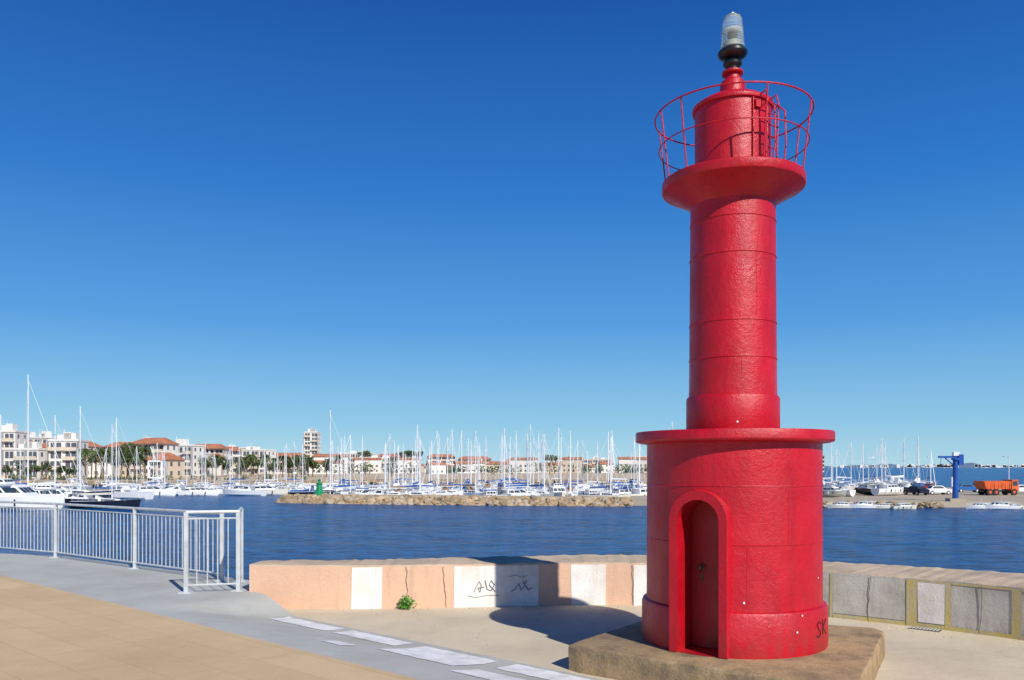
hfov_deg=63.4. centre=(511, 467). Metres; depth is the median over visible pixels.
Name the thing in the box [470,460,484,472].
house
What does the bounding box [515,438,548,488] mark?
sailboat
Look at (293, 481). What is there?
sailboat
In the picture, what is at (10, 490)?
motorboat
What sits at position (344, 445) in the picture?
sailboat
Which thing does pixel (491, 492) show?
motorboat
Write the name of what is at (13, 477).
shrub hedge
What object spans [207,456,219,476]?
palm tree
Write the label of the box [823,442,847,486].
sailboat
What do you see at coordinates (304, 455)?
palm tree
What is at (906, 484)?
motorboat
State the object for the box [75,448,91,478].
palm tree
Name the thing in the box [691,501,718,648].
door
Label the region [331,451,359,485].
sailboat
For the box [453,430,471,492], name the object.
sailboat
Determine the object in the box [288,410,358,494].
sailboat
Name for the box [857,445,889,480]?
sailboat
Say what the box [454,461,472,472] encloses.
house
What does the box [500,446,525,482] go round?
sailboat
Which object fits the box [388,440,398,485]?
sailboat
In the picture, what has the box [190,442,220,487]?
sailboat
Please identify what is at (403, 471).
sailboat
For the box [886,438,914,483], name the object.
sailboat
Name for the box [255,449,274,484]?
sailboat
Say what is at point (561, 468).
house
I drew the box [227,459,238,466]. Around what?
palm tree
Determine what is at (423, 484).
sailboat
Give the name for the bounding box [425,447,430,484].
sailboat
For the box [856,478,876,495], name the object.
motorboat
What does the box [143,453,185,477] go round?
house
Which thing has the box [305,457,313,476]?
palm tree
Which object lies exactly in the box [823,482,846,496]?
motorboat
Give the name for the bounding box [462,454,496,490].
sailboat
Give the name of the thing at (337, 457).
palm tree
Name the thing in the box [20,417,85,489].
sailboat
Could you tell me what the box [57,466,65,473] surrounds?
tree
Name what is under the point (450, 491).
sailboat
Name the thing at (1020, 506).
motorboat
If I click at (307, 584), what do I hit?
pier parapet wall
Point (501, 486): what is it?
sailboat
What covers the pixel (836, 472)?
sailboat
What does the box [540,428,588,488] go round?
sailboat
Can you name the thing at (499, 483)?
sailboat
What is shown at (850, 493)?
motorboat
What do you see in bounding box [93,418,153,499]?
sailboat
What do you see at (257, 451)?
apartment building
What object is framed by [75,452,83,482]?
sailboat
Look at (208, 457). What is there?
apartment building
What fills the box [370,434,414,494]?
sailboat
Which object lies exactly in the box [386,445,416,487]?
sailboat
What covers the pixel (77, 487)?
motorboat
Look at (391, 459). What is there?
palm tree
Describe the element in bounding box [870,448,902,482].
sailboat
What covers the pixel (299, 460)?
palm tree
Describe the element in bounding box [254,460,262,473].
palm tree
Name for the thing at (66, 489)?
sailboat
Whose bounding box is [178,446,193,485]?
sailboat
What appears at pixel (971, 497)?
boatyard ground
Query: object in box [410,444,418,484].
sailboat
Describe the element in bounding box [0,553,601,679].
pavement
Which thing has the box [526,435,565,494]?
sailboat
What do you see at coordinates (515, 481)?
sailboat
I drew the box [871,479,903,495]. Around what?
motorboat
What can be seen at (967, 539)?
sea
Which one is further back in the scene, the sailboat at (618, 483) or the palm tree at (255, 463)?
the palm tree at (255, 463)
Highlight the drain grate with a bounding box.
[907,626,941,631]
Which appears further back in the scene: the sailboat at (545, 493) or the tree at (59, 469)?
the tree at (59, 469)
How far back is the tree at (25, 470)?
244.80 m
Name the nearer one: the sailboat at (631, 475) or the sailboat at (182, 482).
the sailboat at (182, 482)
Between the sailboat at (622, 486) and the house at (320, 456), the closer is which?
the sailboat at (622, 486)
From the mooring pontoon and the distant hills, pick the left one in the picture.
the mooring pontoon
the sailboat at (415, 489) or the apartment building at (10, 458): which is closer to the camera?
the sailboat at (415, 489)
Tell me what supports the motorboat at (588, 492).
on the sea
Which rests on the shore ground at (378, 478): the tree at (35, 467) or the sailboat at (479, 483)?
the tree at (35, 467)
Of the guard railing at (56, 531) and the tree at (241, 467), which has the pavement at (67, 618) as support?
the guard railing at (56, 531)
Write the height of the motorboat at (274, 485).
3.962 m
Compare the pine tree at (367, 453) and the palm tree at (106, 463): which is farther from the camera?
the pine tree at (367, 453)
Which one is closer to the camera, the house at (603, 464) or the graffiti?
the graffiti
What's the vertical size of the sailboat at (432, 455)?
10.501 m
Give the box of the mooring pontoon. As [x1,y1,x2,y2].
[87,489,115,490]
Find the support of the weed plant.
on the quay pavement at (547, 636)
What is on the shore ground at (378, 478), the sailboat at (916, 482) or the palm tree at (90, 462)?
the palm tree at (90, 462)
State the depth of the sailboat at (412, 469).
178.13 m
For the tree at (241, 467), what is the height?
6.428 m
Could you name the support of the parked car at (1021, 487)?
on the boatyard ground at (971, 497)
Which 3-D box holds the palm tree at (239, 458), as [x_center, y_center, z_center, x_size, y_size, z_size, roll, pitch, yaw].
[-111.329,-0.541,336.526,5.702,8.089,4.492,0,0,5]
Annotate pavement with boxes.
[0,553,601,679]
[284,605,1023,679]
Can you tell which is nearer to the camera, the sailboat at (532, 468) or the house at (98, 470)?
the sailboat at (532, 468)
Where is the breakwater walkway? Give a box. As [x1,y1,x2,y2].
[304,494,557,496]
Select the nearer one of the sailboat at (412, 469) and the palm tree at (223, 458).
the sailboat at (412, 469)
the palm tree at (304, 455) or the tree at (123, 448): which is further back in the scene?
the palm tree at (304, 455)
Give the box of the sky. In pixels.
[0,0,1023,466]
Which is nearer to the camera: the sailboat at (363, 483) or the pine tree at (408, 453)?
the sailboat at (363, 483)
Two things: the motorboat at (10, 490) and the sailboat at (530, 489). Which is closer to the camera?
the motorboat at (10, 490)
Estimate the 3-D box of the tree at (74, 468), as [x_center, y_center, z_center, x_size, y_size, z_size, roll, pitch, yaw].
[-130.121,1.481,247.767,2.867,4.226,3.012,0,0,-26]
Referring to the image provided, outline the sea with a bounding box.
[0,467,1023,579]
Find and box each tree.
[1,465,9,477]
[11,462,23,478]
[23,467,31,473]
[30,464,42,478]
[39,461,52,478]
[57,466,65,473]
[64,467,73,477]
[72,465,81,475]
[73,459,86,467]
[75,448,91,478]
[86,450,100,478]
[86,458,98,478]
[91,449,109,478]
[95,447,112,478]
[99,455,111,475]
[105,453,117,477]
[108,450,124,469]
[110,444,135,477]
[119,442,142,478]
[121,448,142,473]
[133,456,147,477]
[138,447,154,478]
[198,457,208,475]
[204,461,211,475]
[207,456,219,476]
[209,459,223,472]
[217,456,227,475]
[223,460,230,475]
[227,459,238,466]
[234,456,243,475]
[238,462,247,475]
[241,457,248,475]
[245,454,257,475]
[249,456,260,474]
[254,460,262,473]
[258,458,273,476]
[259,454,272,473]
[267,462,276,475]
[276,455,289,476]
[283,458,295,476]
[292,456,299,476]
[296,454,308,476]
[296,457,307,467]
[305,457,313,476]
[307,460,319,476]
[321,458,331,464]
[323,462,331,476]
[333,455,343,475]
[357,450,371,473]
[387,457,397,475]
[396,451,405,467]
[404,450,418,473]
[542,454,556,473]
[548,455,559,473]
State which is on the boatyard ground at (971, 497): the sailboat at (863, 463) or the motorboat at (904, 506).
the sailboat at (863, 463)
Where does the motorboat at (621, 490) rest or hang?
on the sea
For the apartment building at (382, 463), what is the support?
on the shore ground at (378, 478)
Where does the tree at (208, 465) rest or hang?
on the shore ground at (378, 478)
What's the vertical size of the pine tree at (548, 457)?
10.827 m
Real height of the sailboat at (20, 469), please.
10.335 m
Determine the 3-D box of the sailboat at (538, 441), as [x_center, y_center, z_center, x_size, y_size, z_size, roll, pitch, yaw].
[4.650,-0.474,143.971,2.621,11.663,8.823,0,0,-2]
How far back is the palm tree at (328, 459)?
323.73 m
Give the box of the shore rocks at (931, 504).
[823,500,944,507]
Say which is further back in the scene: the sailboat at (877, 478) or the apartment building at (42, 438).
the apartment building at (42, 438)
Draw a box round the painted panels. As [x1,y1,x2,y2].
[351,564,1023,640]
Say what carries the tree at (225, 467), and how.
on the shore ground at (378, 478)
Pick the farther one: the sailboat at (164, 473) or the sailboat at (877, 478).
the sailboat at (164, 473)
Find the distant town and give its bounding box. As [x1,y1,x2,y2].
[840,464,1023,467]
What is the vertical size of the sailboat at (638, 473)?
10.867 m
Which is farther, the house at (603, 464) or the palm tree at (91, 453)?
the house at (603, 464)
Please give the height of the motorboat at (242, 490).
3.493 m
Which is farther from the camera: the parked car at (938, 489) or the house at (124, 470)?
the house at (124, 470)
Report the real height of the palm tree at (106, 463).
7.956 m
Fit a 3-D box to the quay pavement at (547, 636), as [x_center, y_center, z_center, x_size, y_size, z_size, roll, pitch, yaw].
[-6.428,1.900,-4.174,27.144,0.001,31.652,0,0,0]
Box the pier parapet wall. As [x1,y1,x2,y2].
[249,554,1023,635]
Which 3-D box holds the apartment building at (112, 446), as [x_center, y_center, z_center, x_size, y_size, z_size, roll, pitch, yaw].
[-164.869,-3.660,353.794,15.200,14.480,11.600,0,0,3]
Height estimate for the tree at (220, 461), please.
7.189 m
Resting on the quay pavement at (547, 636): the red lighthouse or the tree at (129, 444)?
the red lighthouse
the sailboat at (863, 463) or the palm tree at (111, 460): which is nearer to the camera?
the sailboat at (863, 463)
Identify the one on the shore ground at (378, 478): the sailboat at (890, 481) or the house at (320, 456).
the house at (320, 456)
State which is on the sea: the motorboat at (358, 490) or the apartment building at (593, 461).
the motorboat at (358, 490)
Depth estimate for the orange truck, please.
124.00 m
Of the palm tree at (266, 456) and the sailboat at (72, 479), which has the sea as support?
the sailboat at (72, 479)
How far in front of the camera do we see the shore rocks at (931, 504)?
100.19 m
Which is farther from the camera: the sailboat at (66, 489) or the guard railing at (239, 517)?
the sailboat at (66, 489)
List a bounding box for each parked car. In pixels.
[903,486,929,494]
[926,486,951,494]
[959,484,978,491]
[1009,485,1023,492]
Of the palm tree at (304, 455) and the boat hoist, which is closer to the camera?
the boat hoist
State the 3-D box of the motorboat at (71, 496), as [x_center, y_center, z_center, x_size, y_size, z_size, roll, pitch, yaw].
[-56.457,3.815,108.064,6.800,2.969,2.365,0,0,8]
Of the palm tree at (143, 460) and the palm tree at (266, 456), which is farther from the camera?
the palm tree at (266, 456)
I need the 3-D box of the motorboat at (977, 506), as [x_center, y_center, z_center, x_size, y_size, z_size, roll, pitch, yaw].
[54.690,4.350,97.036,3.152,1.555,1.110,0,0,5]
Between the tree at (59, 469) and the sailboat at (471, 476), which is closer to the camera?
the sailboat at (471, 476)
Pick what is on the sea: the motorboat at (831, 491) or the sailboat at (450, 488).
the sailboat at (450, 488)
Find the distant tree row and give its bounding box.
[229,462,646,474]
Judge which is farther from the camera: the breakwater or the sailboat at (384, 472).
the sailboat at (384, 472)
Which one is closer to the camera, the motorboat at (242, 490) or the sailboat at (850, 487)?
the sailboat at (850, 487)
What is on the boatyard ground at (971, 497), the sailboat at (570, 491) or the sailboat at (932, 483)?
the sailboat at (932, 483)
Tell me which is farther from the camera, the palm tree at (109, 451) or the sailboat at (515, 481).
the palm tree at (109, 451)
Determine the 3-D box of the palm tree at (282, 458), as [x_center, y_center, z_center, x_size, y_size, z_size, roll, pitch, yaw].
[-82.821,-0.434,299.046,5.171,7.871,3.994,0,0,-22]
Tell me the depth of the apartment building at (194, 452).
329.70 m
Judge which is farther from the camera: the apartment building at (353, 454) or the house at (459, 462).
the apartment building at (353, 454)
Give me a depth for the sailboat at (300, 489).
150.90 m
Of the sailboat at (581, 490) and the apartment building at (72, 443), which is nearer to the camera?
the sailboat at (581, 490)
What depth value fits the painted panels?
11.12 m
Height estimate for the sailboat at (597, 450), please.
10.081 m
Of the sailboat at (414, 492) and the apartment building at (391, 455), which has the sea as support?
the sailboat at (414, 492)
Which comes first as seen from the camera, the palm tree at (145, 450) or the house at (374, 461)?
the palm tree at (145, 450)
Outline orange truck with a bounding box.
[974,479,1018,494]
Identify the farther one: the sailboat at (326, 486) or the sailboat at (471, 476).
the sailboat at (471, 476)
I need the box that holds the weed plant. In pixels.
[396,595,416,608]
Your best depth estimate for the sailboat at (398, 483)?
182.97 m
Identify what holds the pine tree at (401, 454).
on the shore ground at (378, 478)
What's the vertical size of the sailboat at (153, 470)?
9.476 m
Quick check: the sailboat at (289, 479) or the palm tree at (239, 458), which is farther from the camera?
the palm tree at (239, 458)
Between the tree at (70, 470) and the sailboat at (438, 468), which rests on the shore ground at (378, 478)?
the tree at (70, 470)
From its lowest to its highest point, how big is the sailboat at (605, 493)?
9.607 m
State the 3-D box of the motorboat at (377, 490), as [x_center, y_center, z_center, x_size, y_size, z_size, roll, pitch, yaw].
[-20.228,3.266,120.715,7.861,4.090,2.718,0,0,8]
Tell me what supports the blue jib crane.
on the boatyard ground at (971, 497)
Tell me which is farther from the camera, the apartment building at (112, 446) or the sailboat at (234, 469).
the apartment building at (112, 446)
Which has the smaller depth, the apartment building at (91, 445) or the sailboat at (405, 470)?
the sailboat at (405, 470)
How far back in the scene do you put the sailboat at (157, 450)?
151.12 m
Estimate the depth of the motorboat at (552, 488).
122.45 m
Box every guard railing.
[0,501,227,580]
[178,507,247,593]
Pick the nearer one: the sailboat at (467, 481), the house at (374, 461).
the sailboat at (467, 481)
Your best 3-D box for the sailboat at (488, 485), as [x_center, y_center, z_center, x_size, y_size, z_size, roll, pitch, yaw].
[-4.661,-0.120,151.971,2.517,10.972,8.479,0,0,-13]
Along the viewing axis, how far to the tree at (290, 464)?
301.95 m
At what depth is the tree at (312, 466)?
310.94 m
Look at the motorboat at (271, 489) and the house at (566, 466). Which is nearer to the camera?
the motorboat at (271, 489)
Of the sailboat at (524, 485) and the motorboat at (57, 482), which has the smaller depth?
the sailboat at (524, 485)
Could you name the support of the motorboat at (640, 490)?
on the sea
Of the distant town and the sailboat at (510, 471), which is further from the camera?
the distant town
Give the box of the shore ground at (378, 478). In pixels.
[14,469,646,485]
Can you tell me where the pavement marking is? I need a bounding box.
[269,617,590,679]
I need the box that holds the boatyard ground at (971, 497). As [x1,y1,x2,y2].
[558,487,1023,506]
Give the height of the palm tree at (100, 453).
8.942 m
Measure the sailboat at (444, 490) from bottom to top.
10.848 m
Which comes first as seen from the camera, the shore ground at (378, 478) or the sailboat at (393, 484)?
the sailboat at (393, 484)
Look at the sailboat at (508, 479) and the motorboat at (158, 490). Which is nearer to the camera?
the motorboat at (158, 490)
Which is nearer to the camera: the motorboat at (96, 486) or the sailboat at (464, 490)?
the sailboat at (464, 490)
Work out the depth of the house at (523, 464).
488.09 m
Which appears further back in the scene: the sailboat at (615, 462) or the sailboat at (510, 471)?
the sailboat at (510, 471)
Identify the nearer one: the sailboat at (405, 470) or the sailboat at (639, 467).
the sailboat at (639, 467)
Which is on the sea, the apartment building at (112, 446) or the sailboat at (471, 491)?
the sailboat at (471, 491)
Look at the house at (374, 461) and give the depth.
482.42 m
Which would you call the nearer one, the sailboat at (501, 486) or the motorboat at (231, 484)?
the sailboat at (501, 486)
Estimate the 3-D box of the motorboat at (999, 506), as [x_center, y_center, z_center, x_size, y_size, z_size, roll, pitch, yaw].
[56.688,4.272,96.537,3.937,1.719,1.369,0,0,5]
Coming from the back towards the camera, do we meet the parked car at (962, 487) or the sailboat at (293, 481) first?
the sailboat at (293, 481)
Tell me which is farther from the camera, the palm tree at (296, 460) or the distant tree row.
the distant tree row
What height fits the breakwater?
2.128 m
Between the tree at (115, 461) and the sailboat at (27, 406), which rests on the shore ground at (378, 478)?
the tree at (115, 461)
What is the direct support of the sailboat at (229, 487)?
on the sea
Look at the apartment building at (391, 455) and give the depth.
658.32 m
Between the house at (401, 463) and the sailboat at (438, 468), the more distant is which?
the house at (401, 463)
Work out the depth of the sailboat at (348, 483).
172.54 m
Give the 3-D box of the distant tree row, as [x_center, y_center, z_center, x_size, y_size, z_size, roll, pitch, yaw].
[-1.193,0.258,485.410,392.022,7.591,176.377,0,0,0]
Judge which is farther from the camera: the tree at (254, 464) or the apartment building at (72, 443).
the tree at (254, 464)
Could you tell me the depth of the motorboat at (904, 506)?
96.59 m
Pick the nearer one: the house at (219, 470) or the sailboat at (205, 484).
the sailboat at (205, 484)
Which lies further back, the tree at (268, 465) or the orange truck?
the tree at (268, 465)
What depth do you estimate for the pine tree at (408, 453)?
429.45 m
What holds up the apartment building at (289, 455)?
on the shore ground at (378, 478)
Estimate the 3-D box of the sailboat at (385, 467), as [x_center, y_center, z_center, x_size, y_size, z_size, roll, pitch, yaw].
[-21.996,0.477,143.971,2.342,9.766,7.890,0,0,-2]
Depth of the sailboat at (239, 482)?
188.08 m
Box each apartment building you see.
[1,424,29,449]
[1,442,45,477]
[30,431,56,443]
[46,429,88,477]
[88,441,103,456]
[104,442,130,452]
[129,438,178,476]
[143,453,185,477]
[176,436,204,475]
[195,444,228,474]
[204,453,211,475]
[227,447,240,473]
[241,446,276,473]
[276,453,308,473]
[303,429,320,459]
[348,450,376,472]
[357,455,390,472]
[377,454,402,457]
[427,454,454,464]
[456,456,491,460]
[583,456,612,464]
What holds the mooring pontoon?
on the sea
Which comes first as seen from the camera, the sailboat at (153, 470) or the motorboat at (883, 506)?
the motorboat at (883, 506)
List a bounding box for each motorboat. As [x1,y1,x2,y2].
[0,478,65,510]
[30,475,84,502]
[42,477,61,486]
[65,474,86,489]
[65,489,97,502]
[81,479,91,488]
[93,481,115,487]
[130,479,176,496]
[163,476,189,494]
[178,482,218,495]
[185,483,212,489]
[222,479,236,486]
[222,482,266,495]
[255,477,287,494]
[269,479,279,488]
[284,482,296,493]
[349,480,391,494]
[356,488,368,493]
[394,485,413,493]
[483,490,497,495]
[496,482,537,495]
[548,471,567,495]
[583,484,599,494]
[612,483,631,494]
[619,476,646,495]
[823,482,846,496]
[827,496,851,508]
[836,485,855,496]
[849,499,877,508]
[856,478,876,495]
[859,479,884,484]
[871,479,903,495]
[875,501,890,508]
[891,503,916,508]
[901,482,912,486]
[966,500,986,508]
[982,499,1018,509]
[1010,499,1023,508]
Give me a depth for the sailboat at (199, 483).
157.28 m
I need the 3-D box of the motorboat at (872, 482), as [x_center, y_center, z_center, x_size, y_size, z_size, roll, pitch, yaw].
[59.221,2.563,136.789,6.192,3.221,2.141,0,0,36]
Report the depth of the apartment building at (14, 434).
270.98 m
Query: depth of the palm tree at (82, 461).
255.99 m
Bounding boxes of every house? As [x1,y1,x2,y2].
[88,457,117,476]
[119,463,126,476]
[208,451,223,474]
[306,460,343,473]
[313,452,349,473]
[353,456,381,472]
[392,457,418,472]
[425,461,446,473]
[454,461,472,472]
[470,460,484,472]
[484,460,508,473]
[508,457,537,472]
[541,461,562,472]
[562,457,583,472]
[595,462,613,472]
[617,455,638,472]
[634,457,646,472]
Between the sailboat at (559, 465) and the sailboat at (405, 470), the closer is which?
the sailboat at (559, 465)
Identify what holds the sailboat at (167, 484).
on the sea
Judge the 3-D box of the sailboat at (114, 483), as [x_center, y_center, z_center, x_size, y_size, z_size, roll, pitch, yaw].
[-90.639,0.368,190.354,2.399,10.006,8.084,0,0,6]
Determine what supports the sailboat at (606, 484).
on the sea
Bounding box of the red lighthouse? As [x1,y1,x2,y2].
[568,12,884,679]
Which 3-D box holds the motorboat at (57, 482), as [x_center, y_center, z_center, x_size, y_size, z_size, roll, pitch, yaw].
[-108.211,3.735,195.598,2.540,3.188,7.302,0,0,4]
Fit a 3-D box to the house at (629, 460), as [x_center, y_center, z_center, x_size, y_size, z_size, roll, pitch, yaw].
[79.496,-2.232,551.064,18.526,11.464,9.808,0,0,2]
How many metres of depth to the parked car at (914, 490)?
124.89 m
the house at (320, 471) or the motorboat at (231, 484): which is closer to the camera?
the motorboat at (231, 484)
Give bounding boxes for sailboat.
[0,415,29,484]
[7,375,71,494]
[12,446,26,482]
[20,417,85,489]
[38,406,113,497]
[61,448,86,482]
[68,425,140,507]
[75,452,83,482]
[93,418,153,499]
[97,449,121,488]
[103,447,127,486]
[127,446,144,490]
[142,446,161,484]
[147,442,165,485]
[151,451,170,485]
[156,452,169,487]
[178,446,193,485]
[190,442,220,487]
[193,450,207,485]
[207,452,219,489]
[219,452,235,493]
[220,445,244,484]
[221,450,249,485]
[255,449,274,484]
[265,443,300,485]
[273,444,310,490]
[273,447,306,485]
[273,452,281,483]
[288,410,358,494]
[290,444,308,491]
[314,453,354,490]
[322,440,341,489]
[324,435,363,493]
[326,437,361,488]
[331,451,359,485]
[338,436,348,484]
[356,436,369,487]
[366,444,397,492]
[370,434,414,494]
[381,442,390,487]
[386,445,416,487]
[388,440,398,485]
[390,437,440,494]
[391,449,402,485]
[398,448,408,485]
[401,440,440,493]
[401,453,409,484]
[404,451,438,491]
[407,449,415,485]
[410,425,425,491]
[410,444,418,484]
[420,432,462,494]
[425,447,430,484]
[426,440,436,490]
[430,437,468,492]
[434,438,444,489]
[443,432,459,490]
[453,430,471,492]
[462,431,486,494]
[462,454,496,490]
[463,438,470,483]
[465,445,477,490]
[474,443,483,484]
[479,437,495,491]
[486,439,521,485]
[493,440,531,485]
[493,444,522,486]
[494,438,507,489]
[497,428,511,495]
[499,434,546,495]
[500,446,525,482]
[505,424,550,491]
[507,435,521,488]
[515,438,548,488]
[526,434,558,495]
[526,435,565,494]
[532,431,546,489]
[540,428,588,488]
[545,440,580,490]
[562,440,599,489]
[563,435,577,495]
[567,441,590,494]
[576,451,604,484]
[580,438,630,496]
[589,432,629,489]
[592,441,602,490]
[598,458,627,487]
[600,430,620,487]
[600,437,617,490]
[622,454,646,484]
[623,445,646,485]
[624,439,638,487]
[633,444,645,487]
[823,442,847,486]
[825,448,854,483]
[836,445,860,492]
[855,446,867,482]
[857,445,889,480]
[868,438,892,483]
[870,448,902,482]
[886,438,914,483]
[910,440,924,485]
[926,449,935,485]
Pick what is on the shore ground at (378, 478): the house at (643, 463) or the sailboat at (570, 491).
the house at (643, 463)
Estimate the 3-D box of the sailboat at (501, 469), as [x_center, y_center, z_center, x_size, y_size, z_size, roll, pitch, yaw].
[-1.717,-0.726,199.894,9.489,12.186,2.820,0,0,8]
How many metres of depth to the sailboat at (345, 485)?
121.50 m
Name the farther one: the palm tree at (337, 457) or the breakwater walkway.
the palm tree at (337, 457)
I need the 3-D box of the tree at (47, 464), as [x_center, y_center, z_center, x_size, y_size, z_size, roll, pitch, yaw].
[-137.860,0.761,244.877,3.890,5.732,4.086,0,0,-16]
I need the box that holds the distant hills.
[824,463,1020,467]
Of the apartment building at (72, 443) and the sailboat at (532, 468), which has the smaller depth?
the sailboat at (532, 468)
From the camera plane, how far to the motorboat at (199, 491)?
142.18 m
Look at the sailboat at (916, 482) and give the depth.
144.39 m
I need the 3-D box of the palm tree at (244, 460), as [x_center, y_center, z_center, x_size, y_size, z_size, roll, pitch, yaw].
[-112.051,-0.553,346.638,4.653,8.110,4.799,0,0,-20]
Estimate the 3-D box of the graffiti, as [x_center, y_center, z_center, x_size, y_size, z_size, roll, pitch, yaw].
[2.079,1.620,10.784,6.997,0.561,1.026,0,0,15]
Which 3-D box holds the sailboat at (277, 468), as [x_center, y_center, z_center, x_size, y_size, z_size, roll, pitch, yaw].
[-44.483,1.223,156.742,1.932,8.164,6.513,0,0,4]
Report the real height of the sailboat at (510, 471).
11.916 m
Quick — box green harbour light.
[314,479,324,495]
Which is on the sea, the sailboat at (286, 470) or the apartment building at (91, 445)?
the sailboat at (286, 470)
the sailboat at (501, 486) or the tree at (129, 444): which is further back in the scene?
the tree at (129, 444)
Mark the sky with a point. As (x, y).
(240, 223)
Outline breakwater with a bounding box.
[274,493,633,505]
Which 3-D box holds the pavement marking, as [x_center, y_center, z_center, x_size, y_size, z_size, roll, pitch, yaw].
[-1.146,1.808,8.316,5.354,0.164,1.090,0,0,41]
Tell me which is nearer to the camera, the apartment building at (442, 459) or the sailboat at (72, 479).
the sailboat at (72, 479)
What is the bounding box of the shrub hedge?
[8,473,307,479]
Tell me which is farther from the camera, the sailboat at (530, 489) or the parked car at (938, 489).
the sailboat at (530, 489)
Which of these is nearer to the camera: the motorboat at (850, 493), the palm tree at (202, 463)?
the motorboat at (850, 493)
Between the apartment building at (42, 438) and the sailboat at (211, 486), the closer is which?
the sailboat at (211, 486)
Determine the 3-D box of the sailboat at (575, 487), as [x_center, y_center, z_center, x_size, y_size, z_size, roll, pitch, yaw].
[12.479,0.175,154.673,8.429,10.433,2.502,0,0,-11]
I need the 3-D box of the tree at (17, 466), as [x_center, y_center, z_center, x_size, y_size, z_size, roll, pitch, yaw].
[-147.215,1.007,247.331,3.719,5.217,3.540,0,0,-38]
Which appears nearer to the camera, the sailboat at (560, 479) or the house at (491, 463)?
the sailboat at (560, 479)
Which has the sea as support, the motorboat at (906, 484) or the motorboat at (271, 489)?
the motorboat at (271, 489)
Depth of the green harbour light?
115.12 m
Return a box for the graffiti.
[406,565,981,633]
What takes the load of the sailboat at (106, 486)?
on the sea
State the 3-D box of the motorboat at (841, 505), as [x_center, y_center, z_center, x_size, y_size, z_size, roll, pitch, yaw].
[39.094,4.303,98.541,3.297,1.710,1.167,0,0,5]
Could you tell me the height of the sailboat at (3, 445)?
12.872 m
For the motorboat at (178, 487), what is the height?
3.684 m
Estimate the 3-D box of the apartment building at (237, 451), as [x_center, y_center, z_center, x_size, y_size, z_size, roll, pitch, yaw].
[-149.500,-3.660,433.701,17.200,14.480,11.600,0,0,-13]
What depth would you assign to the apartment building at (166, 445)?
300.41 m
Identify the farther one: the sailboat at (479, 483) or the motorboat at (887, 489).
the sailboat at (479, 483)
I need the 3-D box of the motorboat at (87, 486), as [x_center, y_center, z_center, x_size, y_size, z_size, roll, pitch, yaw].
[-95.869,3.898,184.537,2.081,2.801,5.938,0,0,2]
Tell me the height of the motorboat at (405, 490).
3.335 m
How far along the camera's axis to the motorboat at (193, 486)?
153.35 m
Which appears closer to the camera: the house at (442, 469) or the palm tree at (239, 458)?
the palm tree at (239, 458)
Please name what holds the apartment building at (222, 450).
on the shore ground at (378, 478)
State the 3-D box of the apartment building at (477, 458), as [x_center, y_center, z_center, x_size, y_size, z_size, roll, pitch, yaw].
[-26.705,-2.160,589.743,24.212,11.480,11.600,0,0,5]
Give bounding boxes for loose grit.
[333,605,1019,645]
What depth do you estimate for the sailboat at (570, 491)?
122.66 m
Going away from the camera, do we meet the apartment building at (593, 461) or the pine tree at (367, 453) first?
the pine tree at (367, 453)
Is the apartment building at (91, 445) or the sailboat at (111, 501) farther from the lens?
the apartment building at (91, 445)
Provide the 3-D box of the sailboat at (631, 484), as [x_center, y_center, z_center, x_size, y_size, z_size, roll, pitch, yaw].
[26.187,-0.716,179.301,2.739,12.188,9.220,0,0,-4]
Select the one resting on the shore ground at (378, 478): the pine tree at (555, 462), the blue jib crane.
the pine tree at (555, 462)
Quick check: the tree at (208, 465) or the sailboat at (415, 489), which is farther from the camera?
the tree at (208, 465)
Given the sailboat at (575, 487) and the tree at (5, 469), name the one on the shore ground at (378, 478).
the tree at (5, 469)
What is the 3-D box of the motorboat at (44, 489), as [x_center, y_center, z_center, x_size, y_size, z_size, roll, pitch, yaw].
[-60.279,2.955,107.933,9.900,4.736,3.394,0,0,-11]
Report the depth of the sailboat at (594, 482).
173.04 m
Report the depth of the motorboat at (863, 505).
97.51 m
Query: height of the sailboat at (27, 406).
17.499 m
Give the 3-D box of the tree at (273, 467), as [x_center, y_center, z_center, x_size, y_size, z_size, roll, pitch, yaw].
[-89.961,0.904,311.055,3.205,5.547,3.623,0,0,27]
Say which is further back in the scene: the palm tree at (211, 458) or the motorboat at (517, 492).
the palm tree at (211, 458)
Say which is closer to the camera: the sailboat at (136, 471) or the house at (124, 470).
the sailboat at (136, 471)
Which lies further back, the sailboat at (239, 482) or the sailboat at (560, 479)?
the sailboat at (239, 482)
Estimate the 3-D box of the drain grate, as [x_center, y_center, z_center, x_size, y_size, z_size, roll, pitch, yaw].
[4.834,1.899,9.720,0.340,0.022,0.140,0,0,41]
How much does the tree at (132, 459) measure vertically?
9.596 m
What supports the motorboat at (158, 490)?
on the sea
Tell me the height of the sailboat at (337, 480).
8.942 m
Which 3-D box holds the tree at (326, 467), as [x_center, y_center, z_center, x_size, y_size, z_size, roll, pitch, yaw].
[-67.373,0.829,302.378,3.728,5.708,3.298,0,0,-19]
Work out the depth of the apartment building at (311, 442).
559.99 m
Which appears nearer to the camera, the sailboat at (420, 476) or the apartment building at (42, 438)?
the sailboat at (420, 476)
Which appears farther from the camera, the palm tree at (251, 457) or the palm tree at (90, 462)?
the palm tree at (251, 457)
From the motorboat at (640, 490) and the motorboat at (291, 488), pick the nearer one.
the motorboat at (640, 490)
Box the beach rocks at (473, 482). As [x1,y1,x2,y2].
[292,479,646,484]
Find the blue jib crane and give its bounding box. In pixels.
[938,452,965,501]
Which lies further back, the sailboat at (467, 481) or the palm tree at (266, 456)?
the palm tree at (266, 456)

